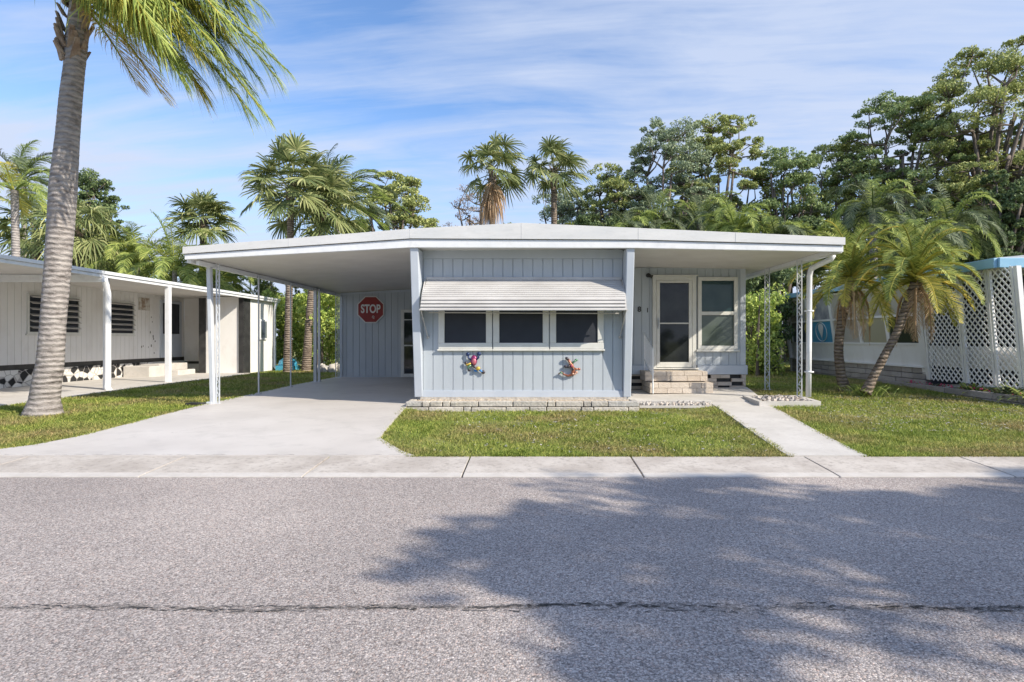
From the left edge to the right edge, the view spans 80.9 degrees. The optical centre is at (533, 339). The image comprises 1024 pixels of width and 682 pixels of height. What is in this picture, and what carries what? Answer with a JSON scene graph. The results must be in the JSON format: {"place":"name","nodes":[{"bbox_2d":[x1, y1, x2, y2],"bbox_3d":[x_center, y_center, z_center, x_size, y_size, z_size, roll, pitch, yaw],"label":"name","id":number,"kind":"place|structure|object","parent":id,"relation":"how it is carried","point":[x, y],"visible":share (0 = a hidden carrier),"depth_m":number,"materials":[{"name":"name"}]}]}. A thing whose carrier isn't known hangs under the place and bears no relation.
{"place":"outdoors","nodes":[
{"label":"outdoors","id":0,"kind":"place"},
{"bbox_2d":[0,373,249,404],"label":"neighbour carport slab","id":1,"kind":"structure","parent":0,"point":[12,395],"depth_m":15.22,"materials":[{"name":"concrete"}]},
{"bbox_2d":[123,363,194,376],"bbox_3d":[-12.160,1.025,19.800,1.120,0.450,2.400,0,0,0],"label":"concrete step","id":2,"kind":"object","parent":1,"relation":"on","point":[149,370],"visible":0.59,"depth_m":18.95,"materials":[{"name":"beige concrete"}]},
{"bbox_2d":[0,377,418,456],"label":"driveway","id":3,"kind":"structure","parent":0,"point":[281,421],"depth_m":8.45,"materials":[{"name":"concrete"}]},
{"bbox_2d":[0,478,1023,681],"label":"road","id":4,"kind":"structure","parent":0,"point":[420,543],"depth_m":3.38,"materials":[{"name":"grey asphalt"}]},
{"bbox_2d":[0,599,1023,613],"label":"road crack","id":5,"kind":"object","parent":4,"relation":"on","point":[645,605],"visible":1,"depth_m":3.03,"materials":[{"name":"black asphalt"}]},
{"bbox_2d":[0,456,1023,477],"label":"sidewalk","id":6,"kind":"structure","parent":0,"point":[481,467],"depth_m":6.19,"materials":[{"name":"concrete"}]},
{"bbox_2d":[0,345,1023,462],"bbox_3d":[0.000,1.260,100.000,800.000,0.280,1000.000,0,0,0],"label":"lawn ground","id":7,"kind":"structure","parent":0,"point":[787,362],"depth_m":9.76,"materials":[{"name":"green plant"}]},
{"bbox_2d":[0,188,46,259],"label":"sabal palm","id":8,"kind":"object","parent":7,"relation":"on","point":[4,227],"visible":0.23,"depth_m":25.39,"materials":[{"name":"green plant"}]},
{"bbox_2d":[0,161,49,256],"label":"coconut palm","id":9,"kind":"object","parent":7,"relation":"on","point":[15,199],"visible":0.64,"depth_m":19.93,"materials":[{"name":"green plant"}]},
{"bbox_2d":[0,139,79,257],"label":"queen palm","id":10,"kind":"object","parent":7,"relation":"on","point":[22,163],"visible":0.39,"depth_m":29.80,"materials":[{"name":"green plant"}]},
{"bbox_2d":[20,195,134,271],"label":"sabal palm","id":11,"kind":"object","parent":7,"relation":"on","point":[83,248],"visible":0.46,"depth_m":23.64,"materials":[{"name":"green plant"}]},
{"bbox_2d":[42,167,130,270],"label":"tree","id":12,"kind":"object","parent":7,"relation":"on","point":[90,185],"visible":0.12,"depth_m":30.67,"materials":[{"name":"green plant"}]},
{"bbox_2d":[85,225,155,273],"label":"areca palm","id":13,"kind":"object","parent":7,"relation":"on","point":[117,251],"visible":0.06,"depth_m":27.55,"materials":[{"name":"green plant"}]},
{"bbox_2d":[84,221,190,283],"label":"areca palm","id":14,"kind":"object","parent":7,"relation":"on","point":[134,260],"visible":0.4,"depth_m":24.24,"materials":[{"name":"green plant"}]},
{"bbox_2d":[0,254,280,389],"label":"mobile home","id":15,"kind":"object","parent":7,"relation":"on","point":[116,323],"visible":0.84,"depth_m":17.92,"materials":[{"name":"white paint"}]},
{"bbox_2d":[25,293,81,335],"bbox_3d":[-12.736,-0.650,16.025,0.123,1.080,1.830,0,0,0],"label":"jalousie window","id":16,"kind":"structure","parent":15,"relation":"in","point":[33,300],"depth_m":15.51,"materials":[{"name":"metal"}]},
{"bbox_2d":[111,300,135,335],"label":"jalousie window","id":17,"kind":"structure","parent":15,"relation":"in","point":[123,315],"depth_m":18.67,"materials":[{"name":"metal"}]},
{"bbox_2d":[160,300,181,357],"bbox_3d":[-12.774,-0.375,21.150,0.048,1.990,1.200,0,0,0],"label":"side door","id":18,"kind":"structure","parent":15,"relation":"in","point":[176,306],"depth_m":21.32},
{"bbox_2d":[260,319,266,339],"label":"shed window","id":19,"kind":"structure","parent":15,"relation":"in","point":[263,323],"depth_m":22.25,"materials":[{"name":"white metal"}]},
{"bbox_2d":[21,0,297,416],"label":"queen palm","id":20,"kind":"object","parent":7,"relation":"on","point":[149,20],"visible":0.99,"depth_m":9.79,"materials":[{"name":"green plant"}]},
{"bbox_2d":[115,209,227,290],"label":"areca palm","id":21,"kind":"object","parent":7,"relation":"on","point":[164,262],"visible":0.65,"depth_m":23.51,"materials":[{"name":"green plant"}]},
{"bbox_2d":[185,402,205,404],"bbox_3d":[-6.260,1.185,11.145,0.320,0.050,0.210,0,0,0],"label":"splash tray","id":22,"kind":"object","parent":7,"relation":"on","point":[196,403],"visible":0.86,"depth_m":11.04,"materials":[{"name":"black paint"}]},
{"bbox_2d":[162,188,245,270],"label":"sabal palm","id":23,"kind":"object","parent":7,"relation":"on","point":[208,204],"visible":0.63,"depth_m":29.65,"materials":[{"name":"green plant"}]},
{"bbox_2d":[177,228,265,294],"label":"areca palm","id":24,"kind":"object","parent":7,"relation":"on","point":[203,277],"visible":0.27,"depth_m":25.63,"materials":[{"name":"green plant"}]},
{"bbox_2d":[217,272,331,363],"bbox_3d":[-12.075,-1.462,28.984,6.827,6.314,2.924,0,0,0],"label":"hedge","id":25,"kind":"object","parent":7,"relation":"on","point":[268,285],"visible":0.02,"depth_m":29.24,"materials":[{"name":"green plant"}]},
{"bbox_2d":[275,358,299,369],"bbox_3d":[-9.450,0.930,23.100,0.720,0.520,0.600,0,0,0],"label":"blue tub","id":26,"kind":"object","parent":7,"relation":"on","point":[294,365],"visible":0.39,"depth_m":22.91,"materials":[{"name":"blue plastic"}]},
{"bbox_2d":[261,289,321,363],"bbox_3d":[-10.371,-0.444,25.727,2.731,3.455,2.358,0,0,0],"label":"hedge","id":27,"kind":"object","parent":7,"relation":"on","point":[298,330],"visible":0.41,"depth_m":25.17,"materials":[{"name":"green plant"}]},
{"bbox_2d":[237,130,352,371],"bbox_3d":[-8.474,-3.181,21.610,4.039,8.928,4.104,0,0,0],"label":"sabal palm","id":28,"kind":"object","parent":7,"relation":"on","point":[284,149],"visible":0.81,"depth_m":21.15,"materials":[{"name":"green plant"}]},
{"bbox_2d":[296,289,337,367],"bbox_3d":[-7.456,-0.437,23.520,3.230,3.792,2.861,0,0,0],"label":"hedge","id":29,"kind":"object","parent":7,"relation":"on","point":[328,326],"visible":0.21,"depth_m":22.91,"materials":[{"name":"green plant"}]},
{"bbox_2d":[267,154,370,370],"bbox_3d":[-7.932,-2.735,22.367,3.938,8.051,3.531,0,0,0],"label":"sabal palm","id":30,"kind":"object","parent":7,"relation":"on","point":[332,220],"visible":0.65,"depth_m":22.06,"materials":[{"name":"green plant"}]},
{"bbox_2d":[317,362,337,372],"bbox_3d":[-7.516,1.096,21.768,1.045,0.518,1.085,0,0,0],"label":"rubble heap","id":31,"kind":"object","parent":7,"relation":"on","point":[330,368],"visible":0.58,"depth_m":21.36,"materials":[{"name":"stone"}]},
{"bbox_2d":[284,143,411,362],"bbox_3d":[-7.740,-3.530,25.017,5.124,9.632,4.757,0,0,0],"label":"queen palm","id":32,"kind":"object","parent":7,"relation":"on","point":[380,196],"visible":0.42,"depth_m":25.00,"materials":[{"name":"green plant"}]},
{"bbox_2d":[347,202,387,220],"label":"tree","id":33,"kind":"object","parent":7,"relation":"on","point":[368,215],"visible":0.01,"depth_m":35.81,"materials":[{"name":"green plant"}]},
{"bbox_2d":[353,170,440,232],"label":"tree","id":34,"kind":"object","parent":7,"relation":"on","point":[400,218],"visible":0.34,"depth_m":32.28,"materials":[{"name":"green plant"}]},
{"bbox_2d":[442,183,486,226],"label":"tree","id":35,"kind":"object","parent":7,"relation":"on","point":[469,221],"visible":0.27,"depth_m":33.94,"materials":[{"name":"grey plant"}]},
{"bbox_2d":[458,131,529,224],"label":"washington palm","id":36,"kind":"object","parent":7,"relation":"on","point":[492,195],"visible":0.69,"depth_m":25.85,"materials":[{"name":"green plant"}]},
{"bbox_2d":[182,223,844,403],"bbox_3d":[-0.296,-0.415,15.833,11.888,3.330,10.334,0,0,0],"label":"mobile home","id":37,"kind":"object","parent":7,"relation":"on","point":[524,309],"visible":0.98,"depth_m":11.20,"materials":[{"name":"grey paint"}]},
{"bbox_2d":[357,296,383,322],"bbox_3d":[-5.020,-0.930,18.518,0.831,0.831,0.034,0,0,0],"label":"stop sign","id":38,"kind":"object","parent":37,"relation":"attached to","point":[370,309],"visible":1,"depth_m":18.51,"materials":[{"name":"red metal"}]},
{"bbox_2d":[401,310,413,376],"bbox_3d":[-3.645,0.110,18.535,0.890,2.080,0.049,0,0,0],"label":"back door","id":39,"kind":"structure","parent":37,"relation":"in","point":[407,364],"depth_m":18.53,"materials":[{"name":"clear glass"}]},
{"bbox_2d":[437,311,492,350],"bbox_3d":[-1.267,-0.225,11.170,1.041,0.869,0.060,0,0,0],"label":"window","id":40,"kind":"structure","parent":37,"relation":"in","point":[456,331],"depth_m":11.18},
{"bbox_2d":[464,352,484,373],"bbox_3d":[-1.091,0.434,11.152,0.393,0.415,0.070,0,0,0],"label":"frog ornament","id":41,"kind":"object","parent":37,"relation":"attached to","point":[473,359],"visible":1,"depth_m":11.14,"materials":[{"name":"multicoloured ceramic"}]},
{"bbox_2d":[493,311,549,350],"bbox_3d":[-0.229,-0.225,11.170,1.078,0.869,0.060,0,0,0],"label":"window","id":42,"kind":"structure","parent":37,"relation":"in","point":[511,331],"depth_m":11.18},
{"bbox_2d":[558,357,579,376],"bbox_3d":[0.670,0.506,11.151,0.416,0.373,0.082,0,0,0],"label":"gecko ornament","id":43,"kind":"object","parent":37,"relation":"attached to","point":[573,371],"visible":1,"depth_m":11.14,"materials":[{"name":"brown ceramic"}]},
{"bbox_2d":[549,311,604,350],"bbox_3d":[0.810,-0.225,11.170,1.041,0.869,0.060,0,0,0],"label":"window","id":44,"kind":"structure","parent":37,"relation":"in","point":[568,332],"depth_m":11.18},
{"bbox_2d":[652,275,698,368],"bbox_3d":[3.270,-0.407,13.869,1.100,2.185,0.119,0,0,0],"label":"front door","id":45,"kind":"structure","parent":37,"relation":"in","point":[673,296],"depth_m":13.90,"materials":[{"name":"white glass"}]},
{"bbox_2d":[696,277,739,351],"bbox_3d":[4.270,-0.587,13.887,1.000,1.725,0.084,0,0,0],"label":"window","id":46,"kind":"structure","parent":37,"relation":"in","point":[717,296],"depth_m":13.90,"materials":[{"name":"white glass"}]},
{"bbox_2d":[406,397,638,411],"bbox_3d":[-0.195,1.200,10.938,4.170,0.259,0.564,0,0,0],"label":"stone planter ledge","id":47,"kind":"object","parent":7,"relation":"on","point":[474,404],"visible":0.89,"depth_m":10.71,"materials":[{"name":"grey stone"}]},
{"bbox_2d":[522,135,593,223],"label":"washington palm","id":48,"kind":"object","parent":7,"relation":"on","point":[553,147],"visible":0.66,"depth_m":26.61,"materials":[{"name":"green plant"}]},
{"bbox_2d":[532,178,596,224],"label":"tree","id":49,"kind":"object","parent":7,"relation":"on","point":[565,208],"visible":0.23,"depth_m":34.34,"materials":[{"name":"green plant"}]},
{"bbox_2d":[569,199,607,219],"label":"tree","id":50,"kind":"object","parent":7,"relation":"on","point":[589,213],"visible":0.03,"depth_m":37.42,"materials":[{"name":"green plant"}]},
{"bbox_2d":[434,408,766,452],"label":"fallen leaves","id":51,"kind":"object","parent":7,"relation":"on","point":[587,431],"visible":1,"depth_m":8.23,"materials":[{"name":"brown plant"}]},
{"bbox_2d":[574,162,642,224],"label":"tree","id":52,"kind":"object","parent":7,"relation":"on","point":[611,182],"visible":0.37,"depth_m":32.63,"materials":[{"name":"green plant"}]},
{"bbox_2d":[603,209,659,228],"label":"feather palm","id":53,"kind":"object","parent":7,"relation":"on","point":[637,222],"visible":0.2,"depth_m":25.50,"materials":[{"name":"green plant"}]},
{"bbox_2d":[619,187,695,230],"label":"feather palm","id":54,"kind":"object","parent":7,"relation":"on","point":[653,218],"visible":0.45,"depth_m":26.53,"materials":[{"name":"green plant"}]},
{"bbox_2d":[603,115,731,230],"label":"tree","id":55,"kind":"object","parent":7,"relation":"on","point":[671,152],"visible":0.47,"depth_m":32.38,"materials":[{"name":"green plant"}]},
{"bbox_2d":[635,399,712,407],"bbox_3d":[2.645,1.198,11.255,1.430,0.110,0.650,0,0,0],"label":"gravel strip","id":56,"kind":"object","parent":7,"relation":"on","point":[673,403],"visible":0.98,"depth_m":11.08,"materials":[{"name":"gravel"}]},
{"bbox_2d":[628,387,756,401],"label":"porch slab","id":57,"kind":"structure","parent":7,"relation":"on","point":[728,394],"depth_m":12.57,"materials":[{"name":"concrete"}]},
{"bbox_2d":[644,333,653,393],"bbox_3d":[2.540,0.494,13.224,0.028,1.311,0.880,0,0,-1],"label":"handrail","id":58,"kind":"object","parent":57,"relation":"on","point":[651,369],"visible":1,"depth_m":12.92,"materials":[{"name":"white metal"}]},
{"bbox_2d":[640,370,712,392],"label":"porch steps","id":59,"kind":"structure","parent":57,"relation":"on","point":[680,381],"depth_m":13.20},
{"bbox_2d":[571,214,829,361],"bbox_3d":[8.831,-2.509,31.032,14.076,8.027,2.986,0,0,0],"label":"hedge","id":60,"kind":"object","parent":7,"relation":"on","point":[584,220],"visible":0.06,"depth_m":30.38,"materials":[{"name":"green plant"}]},
{"bbox_2d":[657,191,744,231],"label":"feather palm","id":61,"kind":"object","parent":7,"relation":"on","point":[699,224],"visible":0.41,"depth_m":27.62,"materials":[{"name":"green plant"}]},
{"bbox_2d":[674,175,743,230],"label":"tree","id":62,"kind":"object","parent":7,"relation":"on","point":[705,196],"depth_m":35.87,"materials":[{"name":"green plant"}]},
{"bbox_2d":[661,112,786,232],"bbox_3d":[10.663,-5.778,34.055,6.836,14.329,5.385,0,0,0],"label":"tree","id":63,"kind":"object","parent":7,"relation":"on","point":[718,146],"visible":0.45,"depth_m":33.37,"materials":[{"name":"green plant"}]},
{"bbox_2d":[687,193,770,233],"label":"feather palm","id":64,"kind":"object","parent":7,"relation":"on","point":[737,224],"visible":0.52,"depth_m":24.62,"materials":[{"name":"green plant"}]},
{"bbox_2d":[746,282,790,375],"bbox_3d":[7.198,-0.246,19.003,1.608,3.084,1.865,0,0,0],"label":"hedge","id":65,"kind":"object","parent":7,"relation":"on","point":[755,351],"visible":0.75,"depth_m":18.67,"materials":[{"name":"green plant"}]},
{"bbox_2d":[746,266,800,369],"bbox_3d":[7.912,-0.671,21.701,2.663,4.587,3.442,0,0,0],"label":"hedge","id":66,"kind":"object","parent":7,"relation":"on","point":[780,277],"visible":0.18,"depth_m":20.73,"materials":[{"name":"green plant"}]},
{"bbox_2d":[744,215,817,367],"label":"feather palm","id":67,"kind":"object","parent":7,"relation":"on","point":[782,228],"visible":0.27,"depth_m":23.62,"materials":[{"name":"green plant"}]},
{"bbox_2d":[743,394,820,406],"bbox_3d":[4.740,1.171,11.515,1.280,0.197,1.270,0,0,0],"label":"rock bed","id":68,"kind":"object","parent":7,"relation":"on","point":[772,400],"visible":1,"depth_m":11.16,"materials":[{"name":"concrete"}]},
{"bbox_2d":[711,401,866,456],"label":"front walkway","id":69,"kind":"structure","parent":7,"relation":"on","point":[788,434],"depth_m":8.23,"materials":[{"name":"concrete"}]},
{"bbox_2d":[743,145,836,359],"bbox_3d":[14.182,-4.681,33.038,5.611,12.142,4.896,0,0,-27],"label":"tree","id":70,"kind":"object","parent":7,"relation":"on","point":[792,180],"visible":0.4,"depth_m":32.49,"materials":[{"name":"green plant"}]},
{"bbox_2d":[789,219,841,289],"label":"feather palm","id":71,"kind":"object","parent":7,"relation":"on","point":[804,225],"visible":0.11,"depth_m":26.69,"materials":[{"name":"green plant"}]},
{"bbox_2d":[788,138,896,259],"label":"tree","id":72,"kind":"object","parent":7,"relation":"on","point":[839,149],"visible":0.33,"depth_m":33.39,"materials":[{"name":"green plant"}]},
{"bbox_2d":[788,218,908,391],"bbox_3d":[7.046,-0.727,13.352,2.556,3.833,2.507,0,0,43],"label":"pygmy date palm","id":73,"kind":"object","parent":7,"relation":"on","point":[848,294],"visible":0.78,"depth_m":13.09,"materials":[{"name":"green plant"}]},
{"bbox_2d":[834,383,904,397],"bbox_3d":[6.963,1.057,12.486,1.347,0.251,1.379,0,0,24],"label":"grass tuft","id":74,"kind":"object","parent":7,"relation":"on","point":[876,392],"visible":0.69,"depth_m":12.41,"materials":[{"name":"green plant"}]},
{"bbox_2d":[825,178,928,278],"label":"feather palm","id":75,"kind":"object","parent":7,"relation":"on","point":[873,208],"visible":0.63,"depth_m":23.62,"materials":[{"name":"green plant"}]},
{"bbox_2d":[818,89,977,241],"bbox_3d":[20.003,-6.201,32.963,7.688,15.168,6.150,0,0,0],"label":"tree","id":76,"kind":"object","parent":7,"relation":"on","point":[899,108],"visible":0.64,"depth_m":32.16,"materials":[{"name":"green plant"}]},
{"bbox_2d":[782,255,1023,388],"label":"mobile home","id":77,"kind":"object","parent":7,"relation":"on","point":[983,344],"visible":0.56,"depth_m":13.99,"materials":[{"name":"white metal"}]},
{"bbox_2d":[787,298,805,342],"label":"sunroom window","id":78,"kind":"structure","parent":77,"relation":"in","point":[793,320],"depth_m":20.83,"materials":[{"name":"grey"}]},
{"bbox_2d":[805,295,833,343],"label":"sunroom window","id":79,"kind":"structure","parent":77,"relation":"in","point":[822,332],"depth_m":19.17,"materials":[{"name":"blue"}]},
{"bbox_2d":[829,292,860,343],"bbox_3d":[9.225,-0.635,17.767,0.269,1.530,1.538,0,0,0],"label":"sunroom window","id":80,"kind":"structure","parent":77,"relation":"in","point":[847,336],"depth_m":17.81,"materials":[{"name":"beige"}]},
{"bbox_2d":[856,286,887,344],"bbox_3d":[9.225,-0.635,16.347,0.269,1.530,1.303,0,0,0],"label":"sunroom window","id":81,"kind":"structure","parent":77,"relation":"in","point":[878,333],"depth_m":16.26,"materials":[{"name":"beige glass"}]},
{"bbox_2d":[882,284,918,344],"bbox_3d":[9.225,-0.635,15.012,0.269,1.530,1.366,0,0,0],"label":"sunroom window","id":82,"kind":"structure","parent":77,"relation":"in","point":[904,339],"depth_m":15.08,"materials":[{"name":"grey glass"}]},
{"bbox_2d":[802,395,1023,430],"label":"fallen leaves","id":83,"kind":"object","parent":7,"relation":"on","point":[917,413],"visible":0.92,"depth_m":10.03,"materials":[{"name":"brown plant"}]},
{"bbox_2d":[849,218,985,395],"bbox_3d":[7.842,-0.643,12.383,2.342,3.580,2.436,0,0,23],"label":"pygmy date palm","id":84,"kind":"object","parent":7,"relation":"on","point":[917,259],"visible":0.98,"depth_m":12.14,"materials":[{"name":"green plant"}]},
{"bbox_2d":[870,215,967,274],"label":"feather palm","id":85,"kind":"object","parent":7,"relation":"on","point":[950,238],"visible":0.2,"depth_m":20.72,"materials":[{"name":"green plant"}]},
{"bbox_2d":[816,208,1023,284],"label":"hedge","id":86,"kind":"object","parent":7,"relation":"on","point":[1010,216],"visible":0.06,"depth_m":26.66,"materials":[{"name":"green plant"}]},
{"bbox_2d":[895,180,1007,261],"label":"feather palm","id":87,"kind":"object","parent":7,"relation":"on","point":[949,213],"visible":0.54,"depth_m":23.60,"materials":[{"name":"green plant"}]},
{"bbox_2d":[882,380,1023,405],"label":"planter wall","id":88,"kind":"structure","parent":7,"relation":"on","point":[989,396],"depth_m":12.26,"materials":[{"name":"grey stone"}]},
{"bbox_2d":[889,35,1023,234],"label":"tree","id":89,"kind":"object","parent":7,"relation":"on","point":[982,148],"visible":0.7,"depth_m":30.98,"materials":[{"name":"green plant"}]},
{"bbox_2d":[905,137,1013,259],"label":"tree","id":90,"kind":"object","parent":7,"relation":"on","point":[940,170],"visible":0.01,"depth_m":34.95,"materials":[{"name":"green plant"}]},
{"bbox_2d":[956,169,1023,263],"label":"tree","id":91,"kind":"object","parent":7,"relation":"on","point":[1014,233],"visible":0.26,"depth_m":26.41,"materials":[{"name":"green plant"}]},
{"bbox_2d":[1005,123,1023,200],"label":"tree","id":92,"kind":"object","parent":7,"relation":"on","point":[1015,129],"visible":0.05,"depth_m":32.90,"materials":[{"name":"green plant"}]},
{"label":"planting soil","id":93,"kind":"structure","parent":7,"relation":"on","visible":0},
{"bbox_2d":[909,380,1013,394],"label":"red flowers","id":94,"kind":"object","parent":93,"relation":"on","point":[951,386],"visible":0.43,"depth_m":13.24,"materials":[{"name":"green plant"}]},
{"bbox_2d":[958,381,996,392],"bbox_3d":[9.159,1.004,12.483,0.708,0.253,0.925,0,0,0],"label":"leafy plant","id":95,"kind":"object","parent":93,"relation":"on","point":[964,386],"visible":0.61,"depth_m":12.42,"materials":[{"name":"green plant"}]},
{"bbox_2d":[980,380,1023,399],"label":"leafy plant","id":96,"kind":"object","parent":93,"relation":"on","point":[1005,389],"visible":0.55,"depth_m":11.56,"materials":[{"name":"green plant"}]},
{"bbox_2d":[999,385,1023,400],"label":"leafy plant","id":97,"kind":"object","parent":93,"relation":"on","point":[1019,394],"visible":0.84,"depth_m":11.13,"materials":[{"name":"green plant"}]},
{"bbox_2d":[0,0,1023,338],"label":"sky","id":98,"kind":"structure","parent":0,"point":[409,87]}
]}

